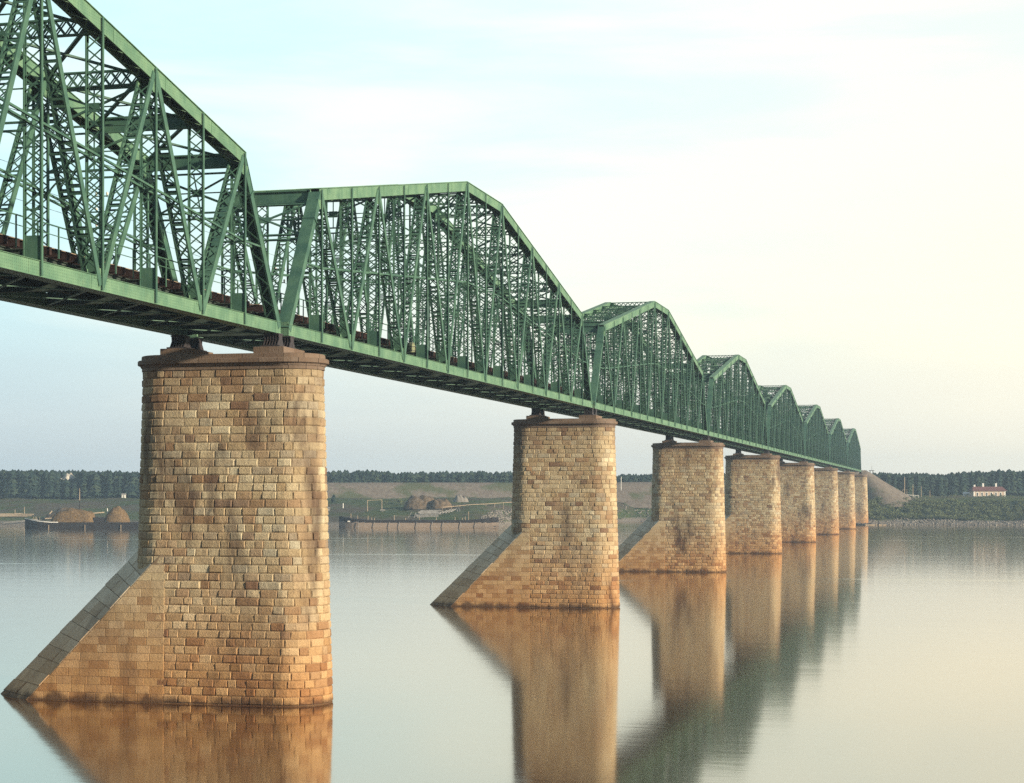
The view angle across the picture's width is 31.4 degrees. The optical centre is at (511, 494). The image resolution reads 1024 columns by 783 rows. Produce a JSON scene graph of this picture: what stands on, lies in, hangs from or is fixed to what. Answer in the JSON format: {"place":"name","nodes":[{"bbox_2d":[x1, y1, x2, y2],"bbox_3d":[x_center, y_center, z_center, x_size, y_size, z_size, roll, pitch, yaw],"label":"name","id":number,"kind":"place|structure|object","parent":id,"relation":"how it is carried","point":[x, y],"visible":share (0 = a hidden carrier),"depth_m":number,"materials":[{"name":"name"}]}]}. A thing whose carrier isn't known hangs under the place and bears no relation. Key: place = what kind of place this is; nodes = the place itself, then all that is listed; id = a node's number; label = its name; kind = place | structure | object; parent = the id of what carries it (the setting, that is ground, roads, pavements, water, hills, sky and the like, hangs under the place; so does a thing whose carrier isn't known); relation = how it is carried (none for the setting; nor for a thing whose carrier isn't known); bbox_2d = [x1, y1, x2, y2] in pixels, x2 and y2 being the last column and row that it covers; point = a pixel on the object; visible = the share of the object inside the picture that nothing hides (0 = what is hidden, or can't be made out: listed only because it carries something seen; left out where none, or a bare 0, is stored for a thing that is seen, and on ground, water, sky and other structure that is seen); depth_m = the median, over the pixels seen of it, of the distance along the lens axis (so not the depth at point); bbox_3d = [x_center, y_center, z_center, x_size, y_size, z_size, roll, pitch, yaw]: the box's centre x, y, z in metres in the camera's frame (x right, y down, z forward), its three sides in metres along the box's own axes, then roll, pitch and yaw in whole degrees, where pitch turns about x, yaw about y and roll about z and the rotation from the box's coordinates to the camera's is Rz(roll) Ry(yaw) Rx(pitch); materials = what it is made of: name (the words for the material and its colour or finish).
{"place":"outdoors","nodes":[
{"label":"outdoors","id":0,"kind":"place"},
{"bbox_2d":[0,521,1023,782],"bbox_3d":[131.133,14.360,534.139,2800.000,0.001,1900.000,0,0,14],"label":"water","id":1,"kind":"structure","parent":0,"point":[876,653],"depth_m":142.30,"materials":[{"name":"white liquid"}]},
{"bbox_2d":[25,488,138,528],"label":"hay barge","id":2,"kind":"object","parent":1,"relation":"on","point":[99,523],"visible":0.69,"depth_m":774.34,"materials":[{"name":"brown wood"}]},
{"bbox_2d":[50,508,94,521],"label":"haystack","id":3,"kind":"object","parent":2,"relation":"on","point":[73,515],"visible":0.9,"depth_m":775.73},
{"bbox_2d":[105,506,129,521],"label":"haystack","id":4,"kind":"object","parent":2,"relation":"on","point":[117,514],"visible":0.88,"depth_m":776.42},
{"bbox_2d":[1,346,332,706],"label":"stone pier","id":5,"kind":"structure","parent":1,"relation":"in","point":[215,590],"depth_m":124.78,"materials":[{"name":"stone"}]},
{"bbox_2d":[0,0,286,348],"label":"bridge span","id":6,"kind":"object","parent":5,"relation":"on","point":[93,284],"visible":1,"depth_m":106.36,"materials":[{"name":"green paint"}]},
{"bbox_2d":[168,181,594,415],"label":"bridge span","id":7,"kind":"object","parent":5,"relation":"on","point":[345,345],"visible":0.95,"depth_m":166.29,"materials":[{"name":"green metal"}]},
{"bbox_2d":[407,343,414,351],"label":"water barrel","id":8,"kind":"object","parent":7,"relation":"on","point":[409,347],"visible":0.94,"depth_m":160.89,"materials":[{"name":"metal"}]},
{"bbox_2d":[339,512,498,527],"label":"wooden barge","id":9,"kind":"object","parent":1,"relation":"on","point":[348,522],"visible":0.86,"depth_m":793.83,"materials":[{"name":"brown wood"}]},
{"bbox_2d":[430,415,619,607],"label":"stone pier","id":10,"kind":"structure","parent":1,"relation":"in","point":[554,544],"depth_m":231.68,"materials":[{"name":"stone"}]},
{"bbox_2d":[618,440,726,571],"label":"stone pier","id":11,"kind":"structure","parent":1,"relation":"in","point":[681,528],"depth_m":338.50,"materials":[{"name":"stone"}]},
{"bbox_2d":[537,301,708,440],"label":"bridge span","id":12,"kind":"object","parent":11,"relation":"on","point":[627,411],"visible":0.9,"depth_m":276.57,"materials":[{"name":"green metal"}]},
{"bbox_2d":[724,453,781,553],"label":"stone pier","id":13,"kind":"structure","parent":1,"relation":"in","point":[752,502],"depth_m":445.11,"materials":[{"name":"stone"}]},
{"bbox_2d":[670,355,767,453],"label":"bridge span","id":14,"kind":"object","parent":13,"relation":"on","point":[729,433],"visible":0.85,"depth_m":385.07,"materials":[{"name":"green metal"}]},
{"bbox_2d":[739,385,804,461],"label":"bridge span","id":15,"kind":"object","parent":13,"relation":"on","point":[780,424],"visible":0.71,"depth_m":493.39,"materials":[{"name":"green metal"}]},
{"bbox_2d":[779,461,815,541],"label":"stone pier","id":16,"kind":"structure","parent":1,"relation":"in","point":[797,498],"depth_m":551.62,"materials":[{"name":"stone"}]},
{"bbox_2d":[814,467,838,534],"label":"stone pier","id":17,"kind":"structure","parent":1,"relation":"in","point":[826,501],"depth_m":658.26,"materials":[{"name":"stone"}]},
{"bbox_2d":[782,405,829,466],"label":"bridge span","id":18,"kind":"object","parent":17,"relation":"on","point":[816,446],"visible":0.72,"depth_m":600.33,"materials":[{"name":"green metal"}]},
{"bbox_2d":[815,418,847,470],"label":"bridge span","id":19,"kind":"object","parent":17,"relation":"on","point":[837,443],"visible":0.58,"depth_m":707.05,"materials":[{"name":"green metal"}]},
{"bbox_2d":[837,471,855,528],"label":"stone pier","id":20,"kind":"structure","parent":1,"relation":"in","point":[846,497],"depth_m":764.96,"materials":[{"name":"stone"}]},
{"bbox_2d":[854,474,867,522],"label":"stone pier","id":21,"kind":"structure","parent":1,"relation":"in","point":[861,502],"depth_m":871.71,"materials":[{"name":"stone"}]},
{"bbox_2d":[833,428,861,473],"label":"bridge span","id":22,"kind":"object","parent":21,"relation":"on","point":[854,454],"visible":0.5,"depth_m":814.52,"materials":[{"name":"green metal"}]},
{"bbox_2d":[0,495,1023,526],"bbox_3d":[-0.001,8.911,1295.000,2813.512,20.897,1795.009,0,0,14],"label":"ground","id":23,"kind":"structure","parent":0,"point":[40,505],"depth_m":897.70,"materials":[{"name":"green plant"}]},
{"bbox_2d":[0,515,25,516],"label":"log","id":24,"kind":"object","parent":23,"relation":"on","point":[15,516],"visible":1,"depth_m":891.78,"materials":[{"name":"brown wood"}]},
{"bbox_2d":[45,507,74,517],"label":"earth mound","id":25,"kind":"object","parent":23,"relation":"on","point":[51,515],"visible":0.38,"depth_m":875.66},
{"bbox_2d":[0,496,509,520],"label":"scrub","id":26,"kind":"object","parent":23,"relation":"on","point":[329,499],"visible":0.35,"depth_m":902.48,"materials":[{"name":"green plant"}]},
{"bbox_2d":[331,495,336,502],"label":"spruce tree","id":27,"kind":"object","parent":23,"relation":"on","point":[333,498],"visible":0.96,"depth_m":924.39,"materials":[{"name":"green plant"}]},
{"bbox_2d":[403,495,433,508],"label":"earth mound","id":28,"kind":"object","parent":23,"relation":"on","point":[416,502],"visible":0.96,"depth_m":868.39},
{"bbox_2d":[430,498,452,508],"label":"earth mound","id":29,"kind":"object","parent":23,"relation":"on","point":[437,503],"visible":1,"depth_m":865.11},
{"bbox_2d":[453,494,468,501],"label":"gravel heap","id":30,"kind":"object","parent":23,"relation":"on","point":[459,498],"visible":0.88,"depth_m":903.07,"materials":[{"name":"grey gravel"}]},
{"bbox_2d":[442,502,509,510],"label":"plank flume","id":31,"kind":"object","parent":23,"relation":"on","point":[478,504],"visible":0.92,"depth_m":875.49,"materials":[{"name":"brown wood"}]},
{"bbox_2d":[0,469,1023,497],"bbox_3d":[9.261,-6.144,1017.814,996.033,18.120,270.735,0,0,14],"label":"forest","id":32,"kind":"object","parent":23,"relation":"on","point":[40,483],"visible":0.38,"depth_m":993.70,"materials":[{"name":"green plant"}]},
{"bbox_2d":[60,472,73,479],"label":"sand heap","id":33,"kind":"object","parent":32,"relation":"on","point":[67,476],"visible":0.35,"depth_m":1044.45,"materials":[{"name":"beige sand"}]},
{"bbox_2d":[1,505,1023,526],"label":"shore rubble","id":34,"kind":"object","parent":23,"relation":"on","point":[497,514],"visible":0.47,"depth_m":869.85,"materials":[{"name":"grey stone"}]},
{"bbox_2d":[617,494,1023,520],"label":"willow thicket","id":35,"kind":"object","parent":23,"relation":"on","point":[963,508],"visible":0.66,"depth_m":884.63,"materials":[{"name":"green plant"}]},
{"bbox_2d":[968,483,1006,496],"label":"red roofed house","id":36,"kind":"structure","parent":23,"relation":"on","point":[984,491],"depth_m":926.00,"materials":[{"name":"paint"}]},
{"bbox_2d":[112,470,911,507],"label":"embankment","id":37,"kind":"structure","parent":0,"point":[635,494],"depth_m":1006.95,"materials":[{"name":"soil"}]},
{"bbox_2d":[0,0,1023,475],"label":"sky","id":38,"kind":"structure","parent":0,"point":[827,196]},
{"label":"log","id":39,"kind":"object","parent":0,"visible":0},
{"bbox_2d":[416,514,437,515],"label":"log","id":40,"kind":"object","parent":39,"relation":"on","point":[428,515],"visible":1,"depth_m":836.13,"materials":[{"name":"grey wood"}]}
]}

